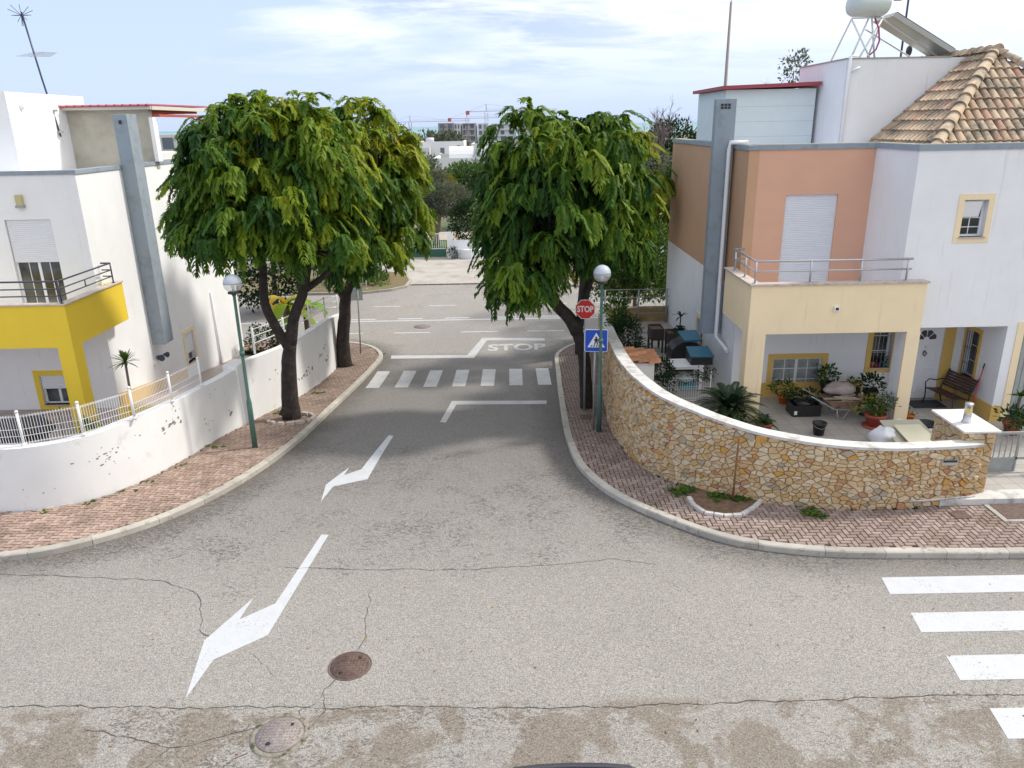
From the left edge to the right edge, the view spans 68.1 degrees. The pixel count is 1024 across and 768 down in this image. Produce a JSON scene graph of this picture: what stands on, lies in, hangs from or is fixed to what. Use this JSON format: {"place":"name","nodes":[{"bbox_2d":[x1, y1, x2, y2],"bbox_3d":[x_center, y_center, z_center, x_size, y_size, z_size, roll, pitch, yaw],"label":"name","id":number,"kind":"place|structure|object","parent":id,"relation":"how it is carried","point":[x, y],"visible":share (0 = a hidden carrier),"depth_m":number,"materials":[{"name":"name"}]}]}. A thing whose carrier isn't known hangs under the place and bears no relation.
{"place":"outdoors","nodes":[
{"label":"outdoors","id":0,"kind":"place"},
{"bbox_2d":[0,352,260,440],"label":"terrace floor","id":1,"kind":"structure","parent":0,"point":[210,373],"depth_m":21.12,"materials":[{"name":"tile"}]},
{"bbox_2d":[0,414,56,444],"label":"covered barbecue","id":2,"kind":"object","parent":1,"relation":"on","point":[24,427],"visible":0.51,"depth_m":17.27,"materials":[{"name":"grey fabric"}]},
{"bbox_2d":[0,91,243,434],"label":"house","id":3,"kind":"structure","parent":1,"relation":"on","point":[94,277],"depth_m":21.15,"materials":[{"name":"white paint"}]},
{"bbox_2d":[8,5,63,136],"bbox_3d":[-13.830,-9.175,22.322,1.023,3.612,0.830,-1,19,0],"label":"tv antenna","id":4,"kind":"object","parent":3,"relation":"attached to","point":[43,53],"visible":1,"depth_m":22.06,"materials":[{"name":"grey metal"}]},
{"bbox_2d":[16,262,66,302],"bbox_3d":[-12.521,-3.168,20.107,1.200,2.370,0.050,-1,19,0],"label":"window","id":5,"kind":"structure","parent":3,"relation":"in","point":[28,271],"depth_m":20.23,"materials":[{"name":"glass"}]},
{"bbox_2d":[32,370,70,408],"bbox_3d":[-12.675,0.144,21.171,1.130,1.140,0.220,-1,19,0],"label":"window","id":6,"kind":"structure","parent":3,"relation":"in","point":[54,396],"depth_m":21.26,"materials":[{"name":"paint"}]},
{"bbox_2d":[182,325,198,367],"bbox_3d":[-11.086,-1.287,26.003,0.220,1.280,0.990,-1,19,0],"label":"window","id":7,"kind":"structure","parent":3,"relation":"in","point":[189,356],"depth_m":26.07,"materials":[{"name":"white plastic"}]},
{"bbox_2d":[109,349,140,405],"bbox_3d":[-9.230,0.333,18.414,0.747,2.406,0.767,-1,19,0],"label":"dracaena","id":8,"kind":"object","parent":1,"relation":"on","point":[125,356],"visible":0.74,"depth_m":18.13,"materials":[{"name":"green plant"}]},
{"bbox_2d":[243,322,279,355],"bbox_3d":[-9.313,-1.732,30.340,2.822,1.688,1.397,-5,19,-12],"label":"shrub","id":9,"kind":"object","parent":1,"relation":"on","point":[272,341],"visible":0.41,"depth_m":30.07,"materials":[{"name":"green plant"}]},
{"bbox_2d":[269,294,328,332],"bbox_3d":[-8.262,-2.088,29.140,2.543,2.770,3.310,-1,19,0],"label":"banana plant","id":10,"kind":"object","parent":1,"relation":"on","point":[283,309],"visible":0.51,"depth_m":28.68,"materials":[{"name":"green plant"}]},
{"bbox_2d":[0,341,378,551],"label":"pavement","id":11,"kind":"structure","parent":0,"point":[204,470],"depth_m":16.25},
{"bbox_2d":[0,314,338,512],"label":"white wall","id":12,"kind":"structure","parent":11,"relation":"on","point":[101,462],"depth_m":16.72,"materials":[{"name":"paint"}]},
{"bbox_2d":[0,357,202,446],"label":"wire fence","id":13,"kind":"object","parent":12,"relation":"on","point":[77,407],"visible":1,"depth_m":15.59,"materials":[{"name":"white metal"}]},
{"bbox_2d":[250,294,338,353],"bbox_3d":[-6.896,-2.129,25.116,0.230,1.500,7.895,0,19,4],"label":"railing","id":14,"kind":"object","parent":12,"relation":"on","point":[283,324],"visible":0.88,"depth_m":25.20,"materials":[{"name":"white metal"}]},
{"bbox_2d":[223,274,257,447],"bbox_3d":[-6.310,-0.466,17.822,0.420,4.259,0.420,-1,19,0],"label":"street lamp","id":15,"kind":"object","parent":11,"relation":"on","point":[232,280],"visible":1,"depth_m":17.70,"materials":[{"name":"metal"}]},
{"bbox_2d":[156,89,382,420],"bbox_3d":[-5.989,-2.992,19.555,5.589,8.731,4.930,-11,21,-26],"label":"jacaranda tree","id":16,"kind":"object","parent":11,"relation":"on","point":[258,178],"visible":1,"depth_m":17.79,"materials":[{"name":"green plant"}]},
{"bbox_2d":[299,95,437,367],"bbox_3d":[-5.386,-4.863,26.137,5.796,9.514,5.817,-1,19,0],"label":"jacaranda tree","id":17,"kind":"object","parent":11,"relation":"on","point":[398,195],"visible":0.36,"depth_m":24.55,"materials":[{"name":"green plant"}]},
{"bbox_2d":[236,272,408,293],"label":"verge soil","id":18,"kind":"structure","parent":0,"point":[397,280],"depth_m":42.84,"materials":[{"name":"soil"}]},
{"bbox_2d":[234,254,317,312],"bbox_3d":[-10.812,-6.431,36.863,8.084,5.912,4.090,-7,20,-16],"label":"garden tree","id":19,"kind":"object","parent":18,"relation":"on","point":[274,281],"visible":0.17,"depth_m":36.44,"materials":[{"name":"green plant"}]},
{"bbox_2d":[237,271,411,296],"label":"verge kerb","id":20,"kind":"structure","parent":18,"relation":"on","point":[407,284],"depth_m":41.27,"materials":[{"name":"concrete"}]},
{"bbox_2d":[309,267,391,287],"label":"verge plants","id":21,"kind":"object","parent":18,"relation":"on","point":[381,276],"visible":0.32,"depth_m":42.71,"materials":[{"name":"green plant"}]},
{"bbox_2d":[159,122,696,138],"bbox_3d":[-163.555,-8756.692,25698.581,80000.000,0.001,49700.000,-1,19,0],"label":"sea","id":22,"kind":"structure","parent":0,"point":[640,125],"depth_m":8683.43,"materials":[{"name":"liquid"}]},
{"bbox_2d":[234,133,692,352],"bbox_3d":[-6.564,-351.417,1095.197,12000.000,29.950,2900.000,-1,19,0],"label":"ground","id":23,"kind":"structure","parent":0,"point":[444,224],"depth_m":70.63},
{"bbox_2d":[159,134,178,150],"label":"apartment block","id":24,"kind":"structure","parent":23,"relation":"on","point":[168,142],"depth_m":142.48,"materials":[{"name":"grey"}]},
{"bbox_2d":[394,126,473,145],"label":"grey green tree","id":25,"kind":"object","parent":23,"relation":"on","point":[444,136],"visible":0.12,"depth_m":180.56,"materials":[{"name":"green plant"}]},
{"bbox_2d":[417,140,466,156],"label":"white house","id":26,"kind":"structure","parent":23,"relation":"on","point":[438,147],"depth_m":112.55,"materials":[{"name":"grey"}]},
{"bbox_2d":[434,146,487,211],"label":"white house","id":27,"kind":"structure","parent":23,"relation":"on","point":[457,153],"depth_m":89.15,"materials":[{"name":"grey"}]},
{"bbox_2d":[447,197,481,239],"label":"clipped shrub","id":28,"kind":"object","parent":23,"relation":"on","point":[461,206],"visible":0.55,"depth_m":51.94,"materials":[{"name":"green plant"}]},
{"bbox_2d":[441,157,491,200],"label":"garden tree","id":29,"kind":"object","parent":23,"relation":"on","point":[463,171],"visible":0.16,"depth_m":68.20,"materials":[{"name":"green plant"}]},
{"bbox_2d":[462,123,477,144],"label":"apartment block","id":30,"kind":"structure","parent":23,"relation":"on","point":[472,133],"depth_m":417.54,"materials":[{"name":"grey"}]},
{"bbox_2d":[490,123,515,142],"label":"apartment block","id":31,"kind":"structure","parent":23,"relation":"on","point":[504,132],"depth_m":422.36,"materials":[{"name":"grey"}]},
{"bbox_2d":[644,114,696,263],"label":"dark bush","id":32,"kind":"object","parent":23,"relation":"on","point":[685,131],"visible":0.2,"depth_m":44.23,"materials":[{"name":"green plant"}]},
{"bbox_2d":[777,47,812,82],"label":"leafy tree","id":33,"kind":"object","parent":23,"relation":"on","point":[789,60],"visible":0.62,"depth_m":42.54,"materials":[{"name":"green plant"}]},
{"bbox_2d":[382,257,563,284],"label":"driveway","id":34,"kind":"structure","parent":0,"point":[438,270],"depth_m":47.15,"materials":[{"name":"concrete"}]},
{"bbox_2d":[447,232,482,258],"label":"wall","id":35,"kind":"structure","parent":34,"relation":"on","point":[464,248],"depth_m":51.82,"materials":[{"name":"white paint"}]},
{"bbox_2d":[407,233,446,256],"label":"gate","id":36,"kind":"structure","parent":35,"relation":"attached to","point":[438,252],"depth_m":52.12,"materials":[{"name":"green"}]},
{"bbox_2d":[403,231,565,251],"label":"garden path","id":37,"kind":"structure","parent":0,"point":[443,243],"depth_m":61.34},
{"bbox_2d":[406,148,449,238],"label":"garden tree","id":38,"kind":"object","parent":37,"relation":"on","point":[437,178],"visible":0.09,"depth_m":59.34,"materials":[{"name":"green plant"}]},
{"bbox_2d":[420,179,476,245],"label":"olive tree","id":39,"kind":"object","parent":37,"relation":"on","point":[438,203],"visible":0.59,"depth_m":56.37,"materials":[{"name":"green plant"}]},
{"bbox_2d":[0,284,1023,767],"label":"road","id":40,"kind":"structure","parent":0,"point":[674,652],"depth_m":11.61,"materials":[{"name":"asphalt"}]},
{"bbox_2d":[0,340,382,561],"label":"kerb","id":41,"kind":"structure","parent":40,"relation":"on","point":[71,545],"depth_m":15.21,"materials":[{"name":"concrete"}]},
{"bbox_2d":[185,535,327,698],"bbox_3d":[-3.848,3.521,12.144,0.838,0.001,4.345,5,20,18],"label":"direction arrow","id":42,"kind":"object","parent":40,"relation":"on","point":[233,633],"visible":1,"depth_m":11.56,"materials":[{"name":"paint"}]},
{"bbox_2d":[249,713,309,757],"bbox_3d":[-2.918,4.402,9.521,0.738,0.026,0.738,-1,19,0],"label":"manhole cover","id":43,"kind":"object","parent":40,"relation":"on","point":[275,736],"visible":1,"depth_m":9.50,"materials":[{"name":"metal"}]},
{"bbox_2d":[328,651,371,680],"bbox_3d":[-2.291,3.982,10.713,0.616,0.026,0.616,-1,19,0],"label":"manhole cover","id":44,"kind":"object","parent":40,"relation":"on","point":[350,665],"visible":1,"depth_m":10.70,"materials":[{"name":"metal"}]},
{"bbox_2d":[321,435,392,500],"bbox_3d":[-3.328,1.883,17.558,0.767,0.368,4.399,3,19,13],"label":"direction arrow","id":45,"kind":"object","parent":40,"relation":"on","point":[364,472],"visible":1,"depth_m":16.89,"materials":[{"name":"paint"}]},
{"bbox_2d":[391,338,544,358],"bbox_3d":[-1.612,-1.431,30.648,6.493,0.002,2.293,-13,22,-32],"label":"painted line","id":46,"kind":"object","parent":40,"relation":"on","point":[474,351],"visible":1,"depth_m":29.92,"materials":[{"name":"paint"}]},
{"bbox_2d":[440,401,546,422],"bbox_3d":[-0.461,0.766,22.176,3.070,0.330,2.630,-1,19,0],"label":"painted line","id":47,"kind":"object","parent":40,"relation":"on","point":[449,410],"visible":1,"depth_m":23.06,"materials":[{"name":"paint"}]},
{"bbox_2d":[513,762,634,767],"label":"parked car","id":48,"kind":"object","parent":40,"relation":"on","point":[581,765],"visible":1,"depth_m":7.13,"materials":[{"name":"black paint"}]},
{"bbox_2d":[604,165,671,305],"bbox_3d":[6.937,-6.444,34.049,7.549,6.888,4.427,-7,20,-18],"label":"hedge","id":49,"kind":"object","parent":40,"relation":"on","point":[662,219],"visible":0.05,"depth_m":33.30,"materials":[{"name":"green plant"}]},
{"bbox_2d":[627,127,672,302],"bbox_3d":[5.829,-7.965,36.367,4.170,8.303,3.495,-1,19,0],"label":"bare shrub","id":50,"kind":"object","parent":40,"relation":"on","point":[654,168],"visible":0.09,"depth_m":35.36,"materials":[{"name":"green plant"}]},
{"bbox_2d":[554,343,1023,558],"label":"kerb","id":51,"kind":"structure","parent":40,"relation":"on","point":[589,474],"depth_m":13.38,"materials":[{"name":"concrete"}]},
{"bbox_2d":[881,575,1023,593],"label":"crossing stripe","id":52,"kind":"object","parent":40,"relation":"on","point":[949,584],"visible":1,"depth_m":12.32,"materials":[{"name":"paint"}]},
{"bbox_2d":[911,611,1023,631],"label":"crossing stripe","id":53,"kind":"object","parent":40,"relation":"on","point":[969,621],"visible":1,"depth_m":11.41,"materials":[{"name":"paint"}]},
{"bbox_2d":[947,654,1023,679],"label":"crossing stripe","id":54,"kind":"object","parent":40,"relation":"on","point":[992,667],"visible":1,"depth_m":10.46,"materials":[{"name":"paint"}]},
{"bbox_2d":[990,708,1023,738],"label":"crossing stripe","id":55,"kind":"object","parent":40,"relation":"on","point":[1010,721],"visible":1,"depth_m":9.52,"materials":[{"name":"paint"}]},
{"bbox_2d":[0,0,1023,131],"label":"sky","id":56,"kind":"structure","parent":0,"point":[438,60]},
{"bbox_2d":[568,268,665,285],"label":"verge soil","id":57,"kind":"structure","parent":0,"point":[570,279],"depth_m":42.83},
{"bbox_2d":[724,0,731,85],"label":"mast","id":58,"kind":"object","parent":57,"relation":"on","point":[727,51],"visible":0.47,"depth_m":38.55,"materials":[{"name":"brown metal"}]},
{"bbox_2d":[641,96,695,206],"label":"bare tree","id":59,"kind":"object","parent":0,"point":[658,130],"visible":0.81,"depth_m":43.47,"materials":[{"name":"grey plant"}]},
{"bbox_2d":[666,330,703,371],"bbox_3d":[5.232,-1.007,22.757,1.000,1.178,0.950,-1,19,0],"label":"barbecue grill","id":60,"kind":"object","parent":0,"point":[676,348],"visible":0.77,"depth_m":22.55,"materials":[{"name":"black plastic"}]},
{"bbox_2d":[559,344,1023,547],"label":"pavement","id":61,"kind":"structure","parent":0,"point":[606,458],"depth_m":14.23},
{"bbox_2d":[467,96,669,408],"bbox_3d":[1.468,-3.201,20.467,5.317,8.576,5.191,-1,19,0],"label":"jacaranda tree","id":62,"kind":"object","parent":61,"relation":"on","point":[595,198],"visible":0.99,"depth_m":18.78,"materials":[{"name":"green plant"}]},
{"bbox_2d":[575,299,594,409],"bbox_3d":[2.011,-0.766,20.988,0.528,3.219,0.098,2,19,8],"label":"stop sign","id":63,"kind":"object","parent":61,"relation":"on","point":[584,309],"visible":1,"depth_m":20.55,"materials":[{"name":"red"}]},
{"bbox_2d":[584,329,607,428],"bbox_3d":[2.104,-0.096,19.120,0.571,2.670,0.134,1,19,6],"label":"crossing sign","id":64,"kind":"object","parent":61,"relation":"on","point":[591,340],"visible":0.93,"depth_m":18.76,"materials":[{"name":"blue"}]},
{"bbox_2d":[593,265,610,431],"bbox_3d":[2.175,-0.806,18.626,0.420,4.259,0.420,-1,19,0],"label":"street lamp","id":65,"kind":"object","parent":61,"relation":"on","point":[601,270],"visible":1,"depth_m":18.50,"materials":[{"name":"metal"}]},
{"bbox_2d":[578,214,668,305],"bbox_3d":[4.699,-4.402,30.351,4.323,5.300,3.250,-1,19,0],"label":"citrus tree","id":66,"kind":"object","parent":61,"relation":"on","point":[635,283],"visible":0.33,"depth_m":29.88,"materials":[{"name":"green plant"}]},
{"bbox_2d":[575,120,677,354],"bbox_3d":[3.700,-5.175,27.861,4.581,8.626,4.459,-1,19,0],"label":"jacaranda tree","id":67,"kind":"object","parent":61,"relation":"on","point":[667,183],"visible":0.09,"depth_m":26.49,"materials":[{"name":"green plant"}]},
{"bbox_2d":[682,485,762,517],"bbox_3d":[4.071,2.320,14.845,1.655,0.101,1.165,6,20,19],"label":"planting pit","id":68,"kind":"object","parent":61,"relation":"on","point":[699,500],"visible":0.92,"depth_m":14.71,"materials":[{"name":"stone"}]},
{"bbox_2d":[598,310,984,509],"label":"stone wall","id":69,"kind":"structure","parent":61,"relation":"on","point":[659,431],"depth_m":14.62,"materials":[{"name":"stone"}]},
{"bbox_2d":[938,466,1023,506],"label":"doorstep","id":70,"kind":"object","parent":61,"relation":"on","point":[1001,487],"visible":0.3,"depth_m":14.83,"materials":[{"name":"concrete"}]},
{"bbox_2d":[930,409,1001,492],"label":"gate pillar","id":71,"kind":"structure","parent":70,"relation":"on","point":[949,424],"depth_m":14.72,"materials":[{"name":"stone"}]},
{"bbox_2d":[983,503,1023,522],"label":"curb","id":72,"kind":"structure","parent":61,"relation":"on","point":[1008,512],"depth_m":14.30,"materials":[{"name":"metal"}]},
{"bbox_2d":[618,321,1023,465],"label":"patio floor","id":73,"kind":"structure","parent":0,"point":[849,427],"depth_m":19.04,"materials":[{"name":"tile"}]},
{"bbox_2d":[603,292,632,342],"bbox_3d":[3.346,-1.970,24.317,1.037,2.055,1.295,-1,19,0],"label":"shrub","id":74,"kind":"object","parent":73,"relation":"on","point":[618,302],"visible":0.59,"depth_m":24.10,"materials":[{"name":"green plant"}]},
{"bbox_2d":[604,308,651,348],"bbox_3d":[3.551,-1.218,23.070,1.520,2.142,2.708,-1,19,0],"label":"euphorbia","id":75,"kind":"object","parent":73,"relation":"on","point":[628,326],"visible":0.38,"depth_m":23.13,"materials":[{"name":"green plant"}]},
{"bbox_2d":[603,288,668,322],"bbox_3d":[4.587,-2.908,28.207,2.480,1.266,0.060,-1,19,0],"label":"railing","id":76,"kind":"object","parent":73,"relation":"on","point":[638,306],"visible":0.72,"depth_m":28.13,"materials":[{"name":"metal"}]},
{"bbox_2d":[606,307,667,321],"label":"wall","id":77,"kind":"structure","parent":73,"relation":"on","point":[650,314],"depth_m":28.46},
{"bbox_2d":[624,346,660,380],"bbox_3d":[3.343,-0.137,19.819,0.850,1.502,1.170,-1,19,0],"label":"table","id":78,"kind":"object","parent":73,"relation":"on","point":[644,360],"visible":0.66,"depth_m":19.27,"materials":[{"name":"brown paint"}]},
{"bbox_2d":[647,324,664,352],"bbox_3d":[4.693,-1.491,24.782,0.420,0.800,0.700,-1,19,0],"label":"raised planter","id":79,"kind":"object","parent":73,"relation":"on","point":[655,332],"visible":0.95,"depth_m":24.50,"materials":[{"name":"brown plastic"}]},
{"bbox_2d":[664,311,687,352],"bbox_3d":[5.315,-1.601,24.084,0.788,1.438,0.771,-1,19,0],"label":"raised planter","id":80,"kind":"object","parent":73,"relation":"on","point":[670,334],"visible":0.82,"depth_m":23.98,"materials":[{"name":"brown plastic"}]},
{"bbox_2d":[665,358,703,390],"bbox_3d":[4.821,-0.265,21.318,0.950,0.720,0.750,-1,19,0],"label":"plastic table","id":81,"kind":"object","parent":73,"relation":"on","point":[681,364],"visible":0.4,"depth_m":21.01,"materials":[{"name":"white plastic"}]},
{"bbox_2d":[686,346,713,364],"bbox_3d":[5.236,-0.795,21.176,0.659,0.356,0.680,-1,19,0],"label":"storage box","id":82,"kind":"object","parent":81,"relation":"on","point":[699,355],"visible":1,"depth_m":20.94,"materials":[{"name":"blue plastic"}]},
{"bbox_2d":[657,371,711,401],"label":"wire gate","id":83,"kind":"structure","parent":73,"relation":"on","point":[689,387],"depth_m":20.08,"materials":[{"name":"white metal"}]},
{"bbox_2d":[654,354,718,393],"bbox_3d":[4.460,-0.230,20.296,1.892,1.159,1.277,-1,19,0],"label":"vine","id":84,"kind":"object","parent":83,"relation":"hanging from","point":[668,374],"visible":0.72,"depth_m":20.00,"materials":[{"name":"green plant"}]},
{"bbox_2d":[694,381,772,427],"bbox_3d":[4.985,0.693,17.542,1.852,1.349,1.876,-15,23,-35],"label":"cycad","id":85,"kind":"object","parent":73,"relation":"on","point":[728,397],"visible":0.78,"depth_m":17.38,"materials":[{"name":"green plant"}]},
{"bbox_2d":[767,377,801,404],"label":"potted plant","id":86,"kind":"object","parent":73,"relation":"on","point":[783,397],"visible":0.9,"depth_m":19.86,"materials":[{"name":"green plant"}]},
{"bbox_2d":[786,386,823,416],"bbox_3d":[7.491,0.378,19.264,0.919,0.741,0.640,-1,19,0],"label":"potted plant","id":87,"kind":"object","parent":73,"relation":"on","point":[803,407],"visible":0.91,"depth_m":19.09,"materials":[{"name":"black plastic"}]},
{"bbox_2d":[814,362,841,399],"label":"potted plant","id":88,"kind":"object","parent":73,"relation":"on","point":[824,382],"visible":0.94,"depth_m":20.04,"materials":[{"name":"green plant"}]},
{"bbox_2d":[797,387,870,419],"bbox_3d":[8.129,0.489,18.981,1.842,0.686,0.648,-1,19,0],"label":"wheelbarrow","id":89,"kind":"object","parent":73,"relation":"on","point":[837,404],"visible":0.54,"depth_m":18.80,"materials":[{"name":"metal"}]},
{"bbox_2d":[823,394,858,400],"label":"wood scraps","id":90,"kind":"object","parent":89,"relation":"in","point":[845,397],"visible":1,"depth_m":18.75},
{"bbox_2d":[823,381,855,394],"bbox_3d":[8.237,0.117,19.056,0.864,0.323,0.445,-1,19,0],"label":"rubble bag","id":91,"kind":"object","parent":90,"relation":"on","point":[839,388],"visible":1,"depth_m":18.92,"materials":[{"name":"grey plastic"}]},
{"bbox_2d":[665,37,1023,425],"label":"house","id":92,"kind":"structure","parent":73,"relation":"on","point":[850,216],"depth_m":18.73,"materials":[{"name":"white paint"}]},
{"bbox_2d":[766,353,828,392],"bbox_3d":[7.636,-0.262,20.401,1.600,1.190,0.180,-1,19,0],"label":"window","id":93,"kind":"structure","parent":92,"relation":"in","point":[800,367],"depth_m":20.38,"materials":[{"name":"yellow plastic"}]},
{"bbox_2d":[863,332,895,372],"bbox_3d":[9.822,-1.064,20.183,0.800,1.530,0.260,-1,19,0],"label":"window","id":94,"kind":"structure","parent":92,"relation":"in","point":[872,339],"depth_m":20.26,"materials":[{"name":"yellow plastic"}]},
{"bbox_2d":[830,0,955,60],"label":"solar water heater","id":95,"kind":"object","parent":92,"relation":"on","point":[900,26],"visible":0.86,"depth_m":19.82,"materials":[{"name":"metal"}]},
{"bbox_2d":[910,327,944,397],"bbox_3d":[10.781,-0.594,19.885,0.860,2.060,0.120,-1,19,0],"label":"door","id":96,"kind":"structure","parent":92,"relation":"in","point":[930,341],"depth_m":19.89,"materials":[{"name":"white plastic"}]},
{"bbox_2d":[957,327,983,381],"bbox_3d":[11.738,-0.768,19.324,0.200,1.400,0.720,-1,19,0],"label":"window","id":97,"kind":"structure","parent":92,"relation":"in","point":[974,347],"depth_m":19.36,"materials":[{"name":"yellow plastic"}]},
{"bbox_2d":[952,193,996,242],"bbox_3d":[10.372,-3.744,17.097,0.800,1.080,0.250,-1,19,0],"label":"window","id":98,"kind":"structure","parent":92,"relation":"in","point":[970,206],"depth_m":17.08,"materials":[{"name":"paint"}]},
{"bbox_2d":[1007,337,1023,417],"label":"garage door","id":99,"kind":"structure","parent":92,"relation":"in","point":[1019,377],"depth_m":18.45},
{"bbox_2d":[857,371,886,402],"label":"potted plant","id":100,"kind":"object","parent":73,"relation":"on","point":[869,390],"visible":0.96,"depth_m":19.78,"materials":[{"name":"green plant"}]},
{"bbox_2d":[850,391,900,429],"bbox_3d":[8.732,0.598,18.281,1.185,0.918,0.768,-1,19,0],"label":"potted plant","id":101,"kind":"object","parent":73,"relation":"on","point":[873,415],"visible":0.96,"depth_m":18.21,"materials":[{"name":"green plant"}]},
{"bbox_2d":[867,425,895,441],"bbox_3d":[8.446,1.208,17.160,0.628,0.520,0.608,-7,20,-16],"label":"white sack","id":102,"kind":"object","parent":73,"relation":"on","point":[879,433],"visible":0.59,"depth_m":17.02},
{"bbox_2d":[909,400,947,407],"bbox_3d":[10.787,0.522,19.776,0.850,0.016,0.550,-1,19,0],"label":"doormat","id":103,"kind":"object","parent":73,"relation":"on","point":[925,404],"visible":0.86,"depth_m":19.73,"materials":[{"name":"rubber"}]},
{"bbox_2d":[922,368,978,408],"bbox_3d":[11.180,0.191,19.361,0.711,0.912,0.986,-5,19,-11],"label":"bench","id":104,"kind":"object","parent":73,"relation":"on","point":[940,391],"visible":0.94,"depth_m":19.34,"materials":[{"name":"wood"}]},
{"bbox_2d":[993,389,1023,435],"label":"potted plant","id":105,"kind":"object","parent":73,"relation":"on","point":[1010,422],"visible":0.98,"depth_m":17.62,"materials":[{"name":"green plant"}]},
{"bbox_3d":[9.559,1.219,16.999,0.730,0.550,0.779,-1,19,0],"label":"white sack","id":106,"kind":"object","parent":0,"visible":0},
{"bbox_2d":[880,419,930,441],"bbox_3d":[8.998,1.165,16.945,1.150,0.400,1.000,-1,19,0],"label":"board","id":107,"kind":"object","parent":106,"relation":"on","point":[899,437],"visible":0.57,"depth_m":17.23,"materials":[{"name":"wood"}]},
{"bbox_2d":[893,424,930,441],"bbox_3d":[9.034,1.180,16.792,0.820,0.290,0.800,-1,19,0],"label":"board","id":108,"kind":"object","parent":107,"relation":"on","point":[914,432],"visible":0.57,"depth_m":16.90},
{"bbox_3d":[11.357,1.616,15.424,0.550,0.950,0.600,-1,19,0],"label":"low wall","id":109,"kind":"object","parent":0,"visible":0},
{"bbox_2d":[988,431,1023,470],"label":"garden gate","id":110,"kind":"structure","parent":109,"relation":"attached to","point":[1004,463],"depth_m":15.66,"materials":[{"name":"metal"}]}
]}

